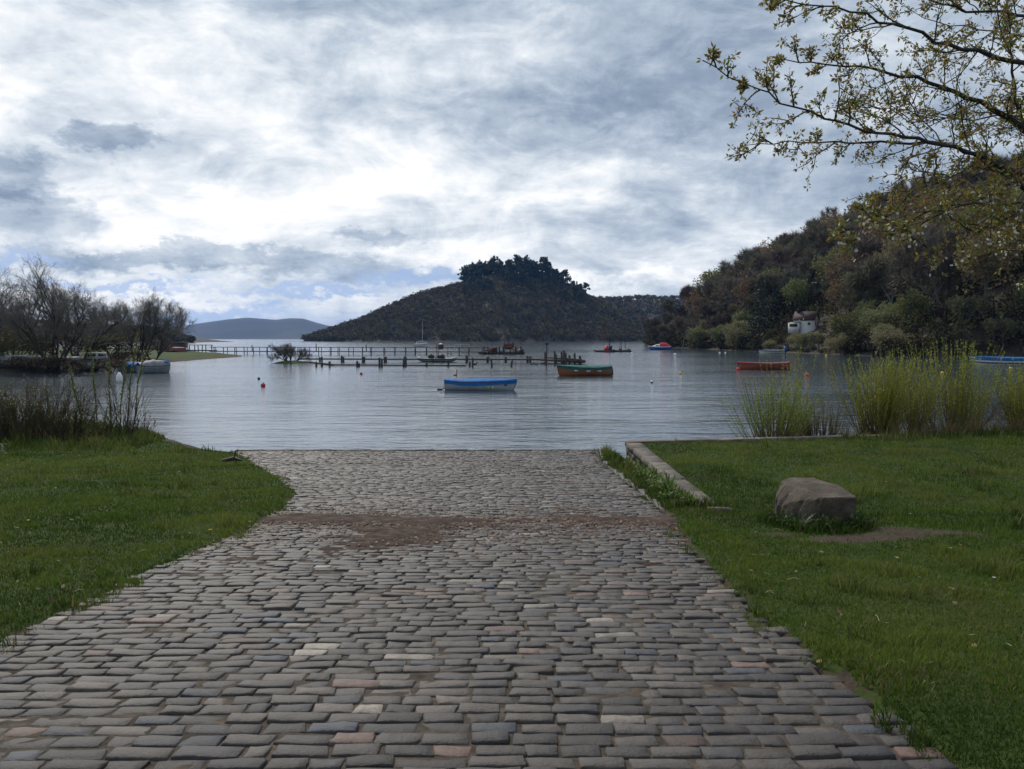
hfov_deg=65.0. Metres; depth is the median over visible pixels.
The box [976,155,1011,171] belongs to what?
bare tree
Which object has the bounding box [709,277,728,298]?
bare tree
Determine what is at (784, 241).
bare tree
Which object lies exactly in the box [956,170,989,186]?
bare tree
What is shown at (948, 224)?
bare tree
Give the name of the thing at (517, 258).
pine tree
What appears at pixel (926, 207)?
budding tree
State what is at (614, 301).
ridge woodland
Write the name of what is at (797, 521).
grass tuft
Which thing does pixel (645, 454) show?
retaining wall
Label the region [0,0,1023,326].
sky
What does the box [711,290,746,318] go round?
bare tree
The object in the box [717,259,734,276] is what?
bare tree
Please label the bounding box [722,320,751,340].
sallow tree
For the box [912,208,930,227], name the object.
budding tree
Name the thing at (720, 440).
quay wall
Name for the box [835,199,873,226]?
budding tree
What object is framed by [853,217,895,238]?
budding tree
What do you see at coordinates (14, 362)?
bush
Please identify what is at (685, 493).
dock weed
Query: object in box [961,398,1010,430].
shrub
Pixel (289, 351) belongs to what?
bare bush
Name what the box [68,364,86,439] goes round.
willow wand
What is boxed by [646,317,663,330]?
bare tree
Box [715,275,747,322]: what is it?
bare tree
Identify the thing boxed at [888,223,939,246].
bare tree
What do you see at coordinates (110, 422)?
twiggy shrub
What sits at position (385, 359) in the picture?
jetty
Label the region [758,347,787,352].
motor boat
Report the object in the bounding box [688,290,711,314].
bare tree
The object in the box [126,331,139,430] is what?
willow wand
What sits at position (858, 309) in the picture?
budding tree
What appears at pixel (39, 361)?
bush
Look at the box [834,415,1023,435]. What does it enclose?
dry grass
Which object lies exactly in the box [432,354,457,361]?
inflatable dinghy
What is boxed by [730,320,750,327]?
sallow tree
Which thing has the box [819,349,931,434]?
willow shrub
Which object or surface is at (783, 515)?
grass tuft
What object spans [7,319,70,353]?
bush
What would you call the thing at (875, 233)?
budding tree
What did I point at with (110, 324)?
bare tree
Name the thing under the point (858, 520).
grass tuft
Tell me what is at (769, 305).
budding tree
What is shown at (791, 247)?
bare tree
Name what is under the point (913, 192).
bare tree
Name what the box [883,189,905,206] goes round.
budding tree
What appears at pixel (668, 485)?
dock weed
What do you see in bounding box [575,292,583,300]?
pine tree
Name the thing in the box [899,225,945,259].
bare tree
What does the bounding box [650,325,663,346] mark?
bare tree
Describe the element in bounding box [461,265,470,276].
pine tree
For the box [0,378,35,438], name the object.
twiggy shrub
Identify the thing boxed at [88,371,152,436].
twiggy shrub
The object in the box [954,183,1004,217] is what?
budding tree
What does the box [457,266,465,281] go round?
pine tree
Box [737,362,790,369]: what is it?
rowing boat
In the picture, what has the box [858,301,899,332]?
sallow tree
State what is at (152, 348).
bush
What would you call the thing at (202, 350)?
boardwalk
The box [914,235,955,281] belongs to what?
bare tree
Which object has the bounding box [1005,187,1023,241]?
budding tree
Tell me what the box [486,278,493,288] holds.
pine tree
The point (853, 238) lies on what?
budding tree
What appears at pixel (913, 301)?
budding tree
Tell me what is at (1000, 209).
bare tree
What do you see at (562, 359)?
broken pier
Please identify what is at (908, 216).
budding tree
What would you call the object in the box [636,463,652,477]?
dock weed
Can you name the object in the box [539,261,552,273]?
pine tree
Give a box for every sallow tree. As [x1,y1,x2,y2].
[685,324,709,348]
[709,324,726,343]
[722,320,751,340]
[724,327,750,349]
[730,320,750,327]
[732,308,753,322]
[761,340,775,349]
[785,332,802,346]
[793,332,810,350]
[822,332,854,354]
[854,317,876,336]
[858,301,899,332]
[869,322,894,335]
[869,324,919,356]
[944,293,995,326]
[981,317,1023,346]
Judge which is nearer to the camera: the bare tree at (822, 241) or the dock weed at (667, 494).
the dock weed at (667, 494)
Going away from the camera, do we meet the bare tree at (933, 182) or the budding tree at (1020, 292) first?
the budding tree at (1020, 292)
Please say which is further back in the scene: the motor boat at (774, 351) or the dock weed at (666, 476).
the motor boat at (774, 351)
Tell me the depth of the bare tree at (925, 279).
146.40 m
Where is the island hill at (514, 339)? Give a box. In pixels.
[306,279,642,341]
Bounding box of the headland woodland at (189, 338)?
[2,317,195,342]
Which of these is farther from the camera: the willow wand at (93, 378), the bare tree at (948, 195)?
the bare tree at (948, 195)
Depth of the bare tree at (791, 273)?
209.48 m
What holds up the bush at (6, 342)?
on the shore
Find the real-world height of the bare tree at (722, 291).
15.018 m
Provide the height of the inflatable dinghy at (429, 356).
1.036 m
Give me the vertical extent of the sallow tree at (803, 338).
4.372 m
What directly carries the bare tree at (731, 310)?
on the hillside
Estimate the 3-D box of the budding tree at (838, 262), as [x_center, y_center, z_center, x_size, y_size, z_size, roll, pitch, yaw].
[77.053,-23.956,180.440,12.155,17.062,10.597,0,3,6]
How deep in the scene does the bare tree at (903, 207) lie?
247.97 m
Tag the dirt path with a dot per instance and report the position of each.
(384, 533)
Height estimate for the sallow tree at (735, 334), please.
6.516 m
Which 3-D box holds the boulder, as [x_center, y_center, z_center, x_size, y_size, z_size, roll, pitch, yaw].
[3.594,1.492,9.727,0.800,0.563,1.110,0,3,0]
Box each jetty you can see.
[209,344,487,354]
[302,355,539,361]
[304,358,465,366]
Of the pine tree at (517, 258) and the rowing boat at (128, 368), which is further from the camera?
the pine tree at (517, 258)
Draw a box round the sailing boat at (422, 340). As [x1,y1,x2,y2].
[416,331,427,343]
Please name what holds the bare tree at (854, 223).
on the hillside
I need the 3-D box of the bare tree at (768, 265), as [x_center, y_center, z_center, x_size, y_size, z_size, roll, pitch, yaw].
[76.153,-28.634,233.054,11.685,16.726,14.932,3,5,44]
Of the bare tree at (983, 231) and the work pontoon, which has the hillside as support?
the bare tree at (983, 231)
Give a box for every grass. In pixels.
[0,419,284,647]
[0,429,303,653]
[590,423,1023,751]
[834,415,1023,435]
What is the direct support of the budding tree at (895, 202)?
on the hillside
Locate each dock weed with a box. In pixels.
[633,462,645,469]
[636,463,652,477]
[645,465,663,479]
[645,473,664,484]
[655,470,678,484]
[657,474,680,491]
[659,486,673,499]
[671,486,694,497]
[679,491,700,504]
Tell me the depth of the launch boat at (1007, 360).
88.58 m
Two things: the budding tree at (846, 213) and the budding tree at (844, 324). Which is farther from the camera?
the budding tree at (846, 213)
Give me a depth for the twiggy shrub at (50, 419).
22.64 m
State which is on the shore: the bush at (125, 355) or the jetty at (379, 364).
the bush at (125, 355)
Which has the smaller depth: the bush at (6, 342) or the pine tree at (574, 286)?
the bush at (6, 342)
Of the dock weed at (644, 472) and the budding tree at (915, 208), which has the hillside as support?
the budding tree at (915, 208)
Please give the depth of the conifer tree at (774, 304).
204.70 m
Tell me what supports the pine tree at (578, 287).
on the island hill at (514, 339)
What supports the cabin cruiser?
on the lake water
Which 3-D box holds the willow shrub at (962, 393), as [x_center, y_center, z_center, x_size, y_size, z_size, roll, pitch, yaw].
[11.590,0.353,20.897,2.633,3.309,1.791,0,3,0]
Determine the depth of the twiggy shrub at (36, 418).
22.71 m
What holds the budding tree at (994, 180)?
on the hillside
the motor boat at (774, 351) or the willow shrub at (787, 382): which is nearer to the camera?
the willow shrub at (787, 382)
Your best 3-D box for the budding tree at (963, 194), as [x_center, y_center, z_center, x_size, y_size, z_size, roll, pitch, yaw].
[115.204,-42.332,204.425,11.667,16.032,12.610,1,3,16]
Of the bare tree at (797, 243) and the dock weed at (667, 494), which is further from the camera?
the bare tree at (797, 243)
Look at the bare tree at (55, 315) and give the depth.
69.46 m
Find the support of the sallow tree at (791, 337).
on the hillside
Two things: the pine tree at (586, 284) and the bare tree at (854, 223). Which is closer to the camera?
the bare tree at (854, 223)
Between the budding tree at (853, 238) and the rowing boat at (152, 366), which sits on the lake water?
the rowing boat at (152, 366)
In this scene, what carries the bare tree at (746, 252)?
on the hillside
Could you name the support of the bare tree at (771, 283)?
on the hillside
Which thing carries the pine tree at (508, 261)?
on the island hill at (514, 339)
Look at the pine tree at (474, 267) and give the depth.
838.71 m
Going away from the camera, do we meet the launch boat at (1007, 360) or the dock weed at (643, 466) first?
the dock weed at (643, 466)
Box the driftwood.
[222,449,241,461]
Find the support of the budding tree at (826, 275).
on the hillside
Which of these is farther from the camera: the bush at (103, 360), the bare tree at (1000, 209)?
the bare tree at (1000, 209)
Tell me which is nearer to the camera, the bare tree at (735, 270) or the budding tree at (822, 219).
the bare tree at (735, 270)
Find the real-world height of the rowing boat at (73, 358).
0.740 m
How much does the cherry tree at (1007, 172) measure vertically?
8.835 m
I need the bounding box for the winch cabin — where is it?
[503,341,513,351]
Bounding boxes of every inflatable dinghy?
[417,354,438,361]
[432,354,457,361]
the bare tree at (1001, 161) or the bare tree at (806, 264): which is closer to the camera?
the bare tree at (806, 264)
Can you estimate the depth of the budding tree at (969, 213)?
155.90 m
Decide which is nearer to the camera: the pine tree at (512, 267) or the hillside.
the hillside
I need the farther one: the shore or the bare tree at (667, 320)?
the bare tree at (667, 320)
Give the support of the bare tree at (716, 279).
on the hillside
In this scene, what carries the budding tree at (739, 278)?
on the hillside
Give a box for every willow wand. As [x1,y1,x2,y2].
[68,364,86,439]
[88,346,97,433]
[106,361,111,435]
[118,359,126,431]
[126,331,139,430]
[133,348,147,431]
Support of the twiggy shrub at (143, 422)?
on the lawn ground at (848, 679)
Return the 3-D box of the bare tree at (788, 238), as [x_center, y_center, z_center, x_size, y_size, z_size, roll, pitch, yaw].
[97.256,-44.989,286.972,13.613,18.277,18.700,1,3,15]
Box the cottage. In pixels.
[788,309,819,333]
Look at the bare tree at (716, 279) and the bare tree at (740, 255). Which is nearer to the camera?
the bare tree at (716, 279)
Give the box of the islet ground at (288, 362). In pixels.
[272,361,308,363]
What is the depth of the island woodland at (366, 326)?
768.88 m
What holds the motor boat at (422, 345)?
on the lake water
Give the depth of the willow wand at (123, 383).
23.45 m
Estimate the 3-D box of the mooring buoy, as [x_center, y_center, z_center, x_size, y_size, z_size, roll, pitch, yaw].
[-26.753,-0.528,54.776,0.440,0.998,0.440,0,3,0]
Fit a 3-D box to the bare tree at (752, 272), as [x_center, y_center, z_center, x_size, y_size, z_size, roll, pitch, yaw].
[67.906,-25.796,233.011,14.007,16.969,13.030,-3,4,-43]
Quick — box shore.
[0,347,242,373]
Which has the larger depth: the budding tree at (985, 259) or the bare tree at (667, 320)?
the bare tree at (667, 320)
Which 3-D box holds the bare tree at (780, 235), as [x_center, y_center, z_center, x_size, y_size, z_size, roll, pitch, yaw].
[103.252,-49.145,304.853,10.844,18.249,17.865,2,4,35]
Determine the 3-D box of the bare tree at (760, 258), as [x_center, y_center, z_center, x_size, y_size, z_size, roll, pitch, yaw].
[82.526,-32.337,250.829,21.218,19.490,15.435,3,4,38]
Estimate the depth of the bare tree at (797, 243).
238.96 m
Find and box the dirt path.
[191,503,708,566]
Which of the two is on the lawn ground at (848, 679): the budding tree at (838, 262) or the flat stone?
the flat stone
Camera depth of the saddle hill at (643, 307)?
1098.97 m
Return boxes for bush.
[0,323,51,355]
[0,356,34,370]
[4,339,69,355]
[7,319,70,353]
[22,355,59,372]
[41,355,72,372]
[49,335,115,356]
[59,359,88,372]
[74,357,117,370]
[79,332,127,355]
[91,328,142,354]
[94,358,129,372]
[108,349,150,361]
[121,338,173,357]
[268,343,312,360]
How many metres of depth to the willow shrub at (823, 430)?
19.75 m
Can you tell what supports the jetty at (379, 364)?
on the lake water
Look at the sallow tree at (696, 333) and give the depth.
227.36 m
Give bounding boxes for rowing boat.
[0,354,38,367]
[67,357,83,359]
[117,362,137,372]
[136,359,170,373]
[165,347,186,351]
[437,378,516,390]
[556,364,612,375]
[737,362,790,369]
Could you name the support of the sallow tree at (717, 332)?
on the hillside
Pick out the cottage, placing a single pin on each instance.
(806, 321)
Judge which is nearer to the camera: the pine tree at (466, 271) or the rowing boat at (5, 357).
the rowing boat at (5, 357)
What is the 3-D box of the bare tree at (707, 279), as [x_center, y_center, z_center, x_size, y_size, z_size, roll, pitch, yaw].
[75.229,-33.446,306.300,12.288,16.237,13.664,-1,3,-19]
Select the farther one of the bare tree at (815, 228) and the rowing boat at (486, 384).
the bare tree at (815, 228)
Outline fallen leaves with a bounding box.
[0,442,1021,682]
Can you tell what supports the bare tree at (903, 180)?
on the hillside
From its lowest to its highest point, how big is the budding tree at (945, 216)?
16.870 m
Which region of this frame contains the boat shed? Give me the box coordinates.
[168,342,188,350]
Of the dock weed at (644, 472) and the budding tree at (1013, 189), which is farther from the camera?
the budding tree at (1013, 189)
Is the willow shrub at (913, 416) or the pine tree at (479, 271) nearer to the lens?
the willow shrub at (913, 416)
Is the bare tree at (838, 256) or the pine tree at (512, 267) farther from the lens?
the pine tree at (512, 267)
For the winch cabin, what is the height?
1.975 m
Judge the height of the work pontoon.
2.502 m
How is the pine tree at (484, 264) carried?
on the island hill at (514, 339)
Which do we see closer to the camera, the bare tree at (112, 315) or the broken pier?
the bare tree at (112, 315)
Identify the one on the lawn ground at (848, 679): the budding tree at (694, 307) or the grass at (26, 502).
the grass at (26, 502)
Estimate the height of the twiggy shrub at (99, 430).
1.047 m
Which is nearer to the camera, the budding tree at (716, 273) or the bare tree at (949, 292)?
the bare tree at (949, 292)
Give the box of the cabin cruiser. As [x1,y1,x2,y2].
[648,343,671,349]
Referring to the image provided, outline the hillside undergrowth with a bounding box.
[642,244,1023,356]
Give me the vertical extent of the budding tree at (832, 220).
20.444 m
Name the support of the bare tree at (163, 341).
on the shore
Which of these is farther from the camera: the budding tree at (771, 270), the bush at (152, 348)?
the budding tree at (771, 270)
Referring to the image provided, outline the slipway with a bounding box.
[0,449,958,768]
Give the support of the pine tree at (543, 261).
on the island hill at (514, 339)
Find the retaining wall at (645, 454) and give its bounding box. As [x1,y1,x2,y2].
[626,443,713,502]
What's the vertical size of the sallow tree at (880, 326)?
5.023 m
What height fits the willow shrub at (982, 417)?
2.665 m
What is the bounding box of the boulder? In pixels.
[774,477,856,526]
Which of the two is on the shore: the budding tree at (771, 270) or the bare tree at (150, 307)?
the bare tree at (150, 307)
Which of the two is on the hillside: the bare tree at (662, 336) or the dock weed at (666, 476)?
the bare tree at (662, 336)
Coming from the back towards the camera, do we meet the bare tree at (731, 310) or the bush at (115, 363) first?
the bare tree at (731, 310)
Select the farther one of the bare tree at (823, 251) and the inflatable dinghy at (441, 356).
the bare tree at (823, 251)
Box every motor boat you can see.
[414,343,428,346]
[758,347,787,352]
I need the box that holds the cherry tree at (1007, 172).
[696,0,1023,288]
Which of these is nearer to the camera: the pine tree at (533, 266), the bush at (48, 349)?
the bush at (48, 349)
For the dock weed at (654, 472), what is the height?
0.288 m
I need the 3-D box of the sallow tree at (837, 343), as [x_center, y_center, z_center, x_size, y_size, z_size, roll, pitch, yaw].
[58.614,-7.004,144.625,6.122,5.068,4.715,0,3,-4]
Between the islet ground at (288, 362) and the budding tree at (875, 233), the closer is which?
the islet ground at (288, 362)
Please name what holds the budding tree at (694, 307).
on the hillside
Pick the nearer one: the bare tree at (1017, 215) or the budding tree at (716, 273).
the bare tree at (1017, 215)
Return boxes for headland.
[55,338,231,343]
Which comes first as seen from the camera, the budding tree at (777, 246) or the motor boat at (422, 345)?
the budding tree at (777, 246)
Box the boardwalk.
[188,344,216,351]
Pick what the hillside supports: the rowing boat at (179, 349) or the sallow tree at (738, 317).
the sallow tree at (738, 317)
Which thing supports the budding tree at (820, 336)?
on the hillside
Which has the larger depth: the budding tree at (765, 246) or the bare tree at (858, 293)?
the budding tree at (765, 246)
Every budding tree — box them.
[681,288,714,314]
[693,266,726,287]
[729,273,774,323]
[730,268,746,282]
[746,291,779,321]
[754,237,772,253]
[756,267,784,298]
[764,243,783,254]
[780,276,809,312]
[809,211,830,226]
[810,245,856,285]
[812,332,827,351]
[818,207,841,228]
[819,279,855,315]
[820,256,854,294]
[825,310,869,351]
[826,240,875,293]
[829,231,872,255]
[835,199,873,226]
[838,271,884,310]
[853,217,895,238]
[853,297,879,320]
[869,217,899,241]
[872,236,914,301]
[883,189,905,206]
[885,196,910,213]
[886,204,925,235]
[888,288,935,329]
[899,192,932,218]
[909,213,946,228]
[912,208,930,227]
[916,193,939,221]
[934,203,965,228]
[940,185,979,203]
[943,233,1005,296]
[945,205,1008,257]
[946,167,971,185]
[952,221,1023,318]
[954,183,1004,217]
[962,208,1009,256]
[970,163,1023,198]
[975,172,1001,188]
[1004,167,1023,199]
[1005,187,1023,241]
[1007,274,1023,317]
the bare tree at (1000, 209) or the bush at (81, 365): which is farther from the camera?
the bare tree at (1000, 209)
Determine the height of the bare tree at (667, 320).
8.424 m
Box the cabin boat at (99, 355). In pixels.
[78,352,109,369]
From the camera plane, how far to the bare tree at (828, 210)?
301.50 m
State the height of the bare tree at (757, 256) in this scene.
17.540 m
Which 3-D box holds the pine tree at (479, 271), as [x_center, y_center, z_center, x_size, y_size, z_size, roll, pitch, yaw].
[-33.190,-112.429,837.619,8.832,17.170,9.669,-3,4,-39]
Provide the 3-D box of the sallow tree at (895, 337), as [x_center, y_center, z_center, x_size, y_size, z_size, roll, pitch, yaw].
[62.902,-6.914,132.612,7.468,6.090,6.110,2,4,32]
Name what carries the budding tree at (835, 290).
on the hillside
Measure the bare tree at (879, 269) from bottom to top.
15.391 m
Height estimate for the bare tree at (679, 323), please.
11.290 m
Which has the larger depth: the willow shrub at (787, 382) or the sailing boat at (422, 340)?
the sailing boat at (422, 340)
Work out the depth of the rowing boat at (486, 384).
46.35 m
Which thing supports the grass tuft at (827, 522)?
on the lawn ground at (848, 679)
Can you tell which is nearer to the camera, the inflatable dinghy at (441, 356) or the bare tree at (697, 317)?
the inflatable dinghy at (441, 356)
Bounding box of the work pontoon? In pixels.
[479,346,524,353]
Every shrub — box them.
[0,373,63,439]
[0,373,92,438]
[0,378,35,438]
[13,377,101,439]
[44,407,120,439]
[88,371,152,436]
[93,403,120,436]
[117,413,156,433]
[717,370,829,437]
[758,347,815,436]
[788,394,851,435]
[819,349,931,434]
[850,345,959,433]
[905,334,1004,432]
[935,359,1019,430]
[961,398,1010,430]
[980,358,1023,429]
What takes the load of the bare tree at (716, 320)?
on the hillside
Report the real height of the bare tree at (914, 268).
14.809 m
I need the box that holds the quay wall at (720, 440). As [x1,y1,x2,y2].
[625,434,909,456]
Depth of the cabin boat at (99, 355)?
72.76 m
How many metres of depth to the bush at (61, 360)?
69.74 m
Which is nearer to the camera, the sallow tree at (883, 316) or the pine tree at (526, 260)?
the sallow tree at (883, 316)
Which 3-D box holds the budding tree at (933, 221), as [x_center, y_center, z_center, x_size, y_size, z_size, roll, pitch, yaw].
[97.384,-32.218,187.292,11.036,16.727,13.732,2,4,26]
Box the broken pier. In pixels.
[540,350,585,363]
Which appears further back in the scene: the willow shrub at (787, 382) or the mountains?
the mountains
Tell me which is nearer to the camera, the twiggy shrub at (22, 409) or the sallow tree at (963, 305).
the twiggy shrub at (22, 409)
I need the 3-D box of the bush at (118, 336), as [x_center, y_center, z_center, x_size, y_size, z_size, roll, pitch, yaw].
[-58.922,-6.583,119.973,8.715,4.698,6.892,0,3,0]
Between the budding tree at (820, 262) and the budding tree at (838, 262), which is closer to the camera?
the budding tree at (838, 262)
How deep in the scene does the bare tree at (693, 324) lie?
233.31 m
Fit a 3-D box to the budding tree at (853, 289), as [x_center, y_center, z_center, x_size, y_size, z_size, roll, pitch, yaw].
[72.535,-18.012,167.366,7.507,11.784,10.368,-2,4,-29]
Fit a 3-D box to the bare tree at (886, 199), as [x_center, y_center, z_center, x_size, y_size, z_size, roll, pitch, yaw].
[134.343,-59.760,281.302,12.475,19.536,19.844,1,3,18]
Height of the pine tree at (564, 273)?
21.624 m
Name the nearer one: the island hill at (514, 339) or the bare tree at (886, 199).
the bare tree at (886, 199)
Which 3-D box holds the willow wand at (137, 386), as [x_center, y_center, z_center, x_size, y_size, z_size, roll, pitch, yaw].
[-10.938,0.254,23.676,0.488,2.639,0.202,0,3,0]
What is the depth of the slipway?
4.82 m
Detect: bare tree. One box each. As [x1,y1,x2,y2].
[0,251,106,369]
[0,266,43,355]
[40,287,144,358]
[70,297,138,356]
[99,287,190,361]
[109,299,196,359]
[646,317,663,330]
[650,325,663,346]
[658,299,688,321]
[658,331,671,346]
[663,318,670,325]
[667,315,691,347]
[678,282,703,315]
[684,321,708,347]
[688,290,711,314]
[688,315,704,320]
[690,297,715,320]
[696,276,712,290]
[699,280,724,317]
[707,275,745,316]
[707,311,727,336]
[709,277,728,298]
[711,273,723,281]
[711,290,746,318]
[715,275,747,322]
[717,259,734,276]
[721,313,730,325]
[724,259,762,278]
[724,268,759,313]
[727,303,745,319]
[734,245,764,260]
[737,293,773,322]
[738,246,761,268]
[745,271,782,297]
[746,249,775,269]
[748,251,788,280]
[750,246,802,297]
[759,259,783,293]
[765,232,796,248]
[768,229,800,248]
[771,232,788,241]
[778,264,819,311]
[782,241,808,259]
[783,235,815,257]
[792,224,818,239]
[795,247,828,297]
[797,231,817,248]
[799,223,829,246]
[802,216,834,228]
[805,227,838,252]
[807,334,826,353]
[812,246,829,273]
[817,271,838,302]
[818,205,851,220]
[826,247,853,281]
[831,211,864,227]
[834,236,876,252]
[836,256,874,302]
[837,232,894,299]
[837,259,890,312]
[843,205,893,237]
[844,210,862,221]
[845,251,919,310]
[880,238,972,318]
[881,185,909,208]
[886,174,929,193]
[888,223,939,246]
[892,198,915,215]
[895,228,936,244]
[898,256,937,315]
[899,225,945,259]
[905,184,951,202]
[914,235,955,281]
[924,271,960,315]
[925,176,950,185]
[925,212,972,280]
[929,192,966,231]
[931,225,1000,289]
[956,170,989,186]
[958,216,1023,273]
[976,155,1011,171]
[978,193,1023,253]
[1005,198,1023,223]
[1006,150,1023,162]
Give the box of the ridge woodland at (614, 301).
[591,294,685,323]
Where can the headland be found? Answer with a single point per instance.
(202, 340)
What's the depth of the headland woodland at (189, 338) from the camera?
548.65 m
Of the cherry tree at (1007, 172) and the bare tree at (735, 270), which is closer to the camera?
the cherry tree at (1007, 172)
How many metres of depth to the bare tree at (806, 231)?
261.69 m
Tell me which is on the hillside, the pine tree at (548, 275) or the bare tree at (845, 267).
the bare tree at (845, 267)
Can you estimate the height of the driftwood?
0.308 m
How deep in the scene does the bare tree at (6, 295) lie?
76.46 m
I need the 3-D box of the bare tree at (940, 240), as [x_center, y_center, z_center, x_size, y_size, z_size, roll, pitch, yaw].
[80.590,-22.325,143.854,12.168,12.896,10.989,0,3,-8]
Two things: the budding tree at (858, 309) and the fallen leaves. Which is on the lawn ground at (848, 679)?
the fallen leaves
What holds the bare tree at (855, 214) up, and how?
on the hillside
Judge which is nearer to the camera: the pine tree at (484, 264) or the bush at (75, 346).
the bush at (75, 346)
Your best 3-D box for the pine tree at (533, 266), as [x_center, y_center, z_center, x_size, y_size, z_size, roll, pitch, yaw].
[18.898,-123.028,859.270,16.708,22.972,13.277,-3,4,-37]
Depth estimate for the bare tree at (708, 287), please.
264.39 m
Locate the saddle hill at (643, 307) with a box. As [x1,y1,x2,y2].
[615,300,684,324]
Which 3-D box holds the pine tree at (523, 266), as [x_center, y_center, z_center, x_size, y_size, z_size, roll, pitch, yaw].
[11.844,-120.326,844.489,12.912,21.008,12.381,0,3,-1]
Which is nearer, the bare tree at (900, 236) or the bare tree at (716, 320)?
the bare tree at (900, 236)
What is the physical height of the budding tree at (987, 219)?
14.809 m
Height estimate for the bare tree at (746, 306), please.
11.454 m
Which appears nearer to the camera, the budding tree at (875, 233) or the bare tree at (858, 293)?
the bare tree at (858, 293)
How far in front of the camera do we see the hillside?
131.91 m
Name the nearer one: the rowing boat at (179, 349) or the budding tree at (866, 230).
the rowing boat at (179, 349)
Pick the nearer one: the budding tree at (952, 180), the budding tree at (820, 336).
the budding tree at (820, 336)
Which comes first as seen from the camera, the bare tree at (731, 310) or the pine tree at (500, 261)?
the bare tree at (731, 310)
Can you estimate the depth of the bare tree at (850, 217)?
255.38 m
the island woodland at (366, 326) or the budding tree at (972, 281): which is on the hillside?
the budding tree at (972, 281)
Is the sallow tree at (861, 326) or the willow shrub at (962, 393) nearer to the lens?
the willow shrub at (962, 393)
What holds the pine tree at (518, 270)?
on the island hill at (514, 339)
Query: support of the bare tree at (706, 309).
on the hillside
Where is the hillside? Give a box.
[647,245,1023,357]
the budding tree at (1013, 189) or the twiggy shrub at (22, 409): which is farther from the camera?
the budding tree at (1013, 189)
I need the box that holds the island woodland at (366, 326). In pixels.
[300,272,648,341]
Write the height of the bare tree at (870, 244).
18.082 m
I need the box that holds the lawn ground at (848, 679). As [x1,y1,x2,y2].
[0,427,1023,768]
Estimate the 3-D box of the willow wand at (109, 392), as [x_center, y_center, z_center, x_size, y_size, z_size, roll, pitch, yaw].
[-11.621,0.456,23.202,0.167,2.266,0.221,0,3,0]
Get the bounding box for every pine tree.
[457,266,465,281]
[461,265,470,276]
[468,262,477,277]
[476,268,484,279]
[480,260,489,275]
[486,256,501,271]
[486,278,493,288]
[496,258,503,272]
[503,259,511,269]
[508,264,515,272]
[511,254,522,269]
[512,267,521,279]
[518,261,528,271]
[522,255,532,272]
[528,259,537,270]
[538,256,553,272]
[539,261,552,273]
[545,272,552,279]
[559,269,571,286]
[571,284,580,297]
[575,285,581,294]
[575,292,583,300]
[582,282,590,291]
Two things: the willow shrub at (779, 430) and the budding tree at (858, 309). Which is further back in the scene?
the budding tree at (858, 309)
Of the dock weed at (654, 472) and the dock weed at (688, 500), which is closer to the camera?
the dock weed at (688, 500)
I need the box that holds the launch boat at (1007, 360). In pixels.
[969,356,1023,365]
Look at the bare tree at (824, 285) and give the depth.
197.63 m
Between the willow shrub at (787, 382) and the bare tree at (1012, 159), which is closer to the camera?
the willow shrub at (787, 382)
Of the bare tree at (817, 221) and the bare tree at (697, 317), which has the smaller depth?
the bare tree at (697, 317)
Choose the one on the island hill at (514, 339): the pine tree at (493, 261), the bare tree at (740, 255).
the pine tree at (493, 261)
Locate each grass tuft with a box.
[765,508,795,524]
[780,512,815,530]
[812,508,844,529]
[845,511,873,527]
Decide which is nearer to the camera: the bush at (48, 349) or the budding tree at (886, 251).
the bush at (48, 349)
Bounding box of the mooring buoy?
[116,369,122,382]
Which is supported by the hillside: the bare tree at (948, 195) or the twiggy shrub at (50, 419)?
the bare tree at (948, 195)
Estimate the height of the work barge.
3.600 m
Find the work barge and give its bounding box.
[593,337,630,351]
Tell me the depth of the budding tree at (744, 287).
217.87 m
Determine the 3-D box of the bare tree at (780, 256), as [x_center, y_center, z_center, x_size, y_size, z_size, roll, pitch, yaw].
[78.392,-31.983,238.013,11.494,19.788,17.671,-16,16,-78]
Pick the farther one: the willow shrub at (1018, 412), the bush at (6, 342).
the bush at (6, 342)
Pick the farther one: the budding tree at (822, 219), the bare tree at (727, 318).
the budding tree at (822, 219)
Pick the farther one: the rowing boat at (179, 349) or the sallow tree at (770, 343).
the sallow tree at (770, 343)
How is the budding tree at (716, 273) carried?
on the hillside
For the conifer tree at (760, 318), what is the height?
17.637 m
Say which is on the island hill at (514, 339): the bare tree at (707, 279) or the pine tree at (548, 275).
the pine tree at (548, 275)
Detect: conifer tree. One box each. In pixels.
[746,275,773,340]
[765,288,783,327]
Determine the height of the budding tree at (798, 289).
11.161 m
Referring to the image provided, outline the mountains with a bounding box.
[169,318,329,338]
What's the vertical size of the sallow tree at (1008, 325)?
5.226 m
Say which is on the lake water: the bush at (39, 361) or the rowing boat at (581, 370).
the rowing boat at (581, 370)
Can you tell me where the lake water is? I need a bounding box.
[0,339,1023,456]
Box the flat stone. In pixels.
[707,507,731,512]

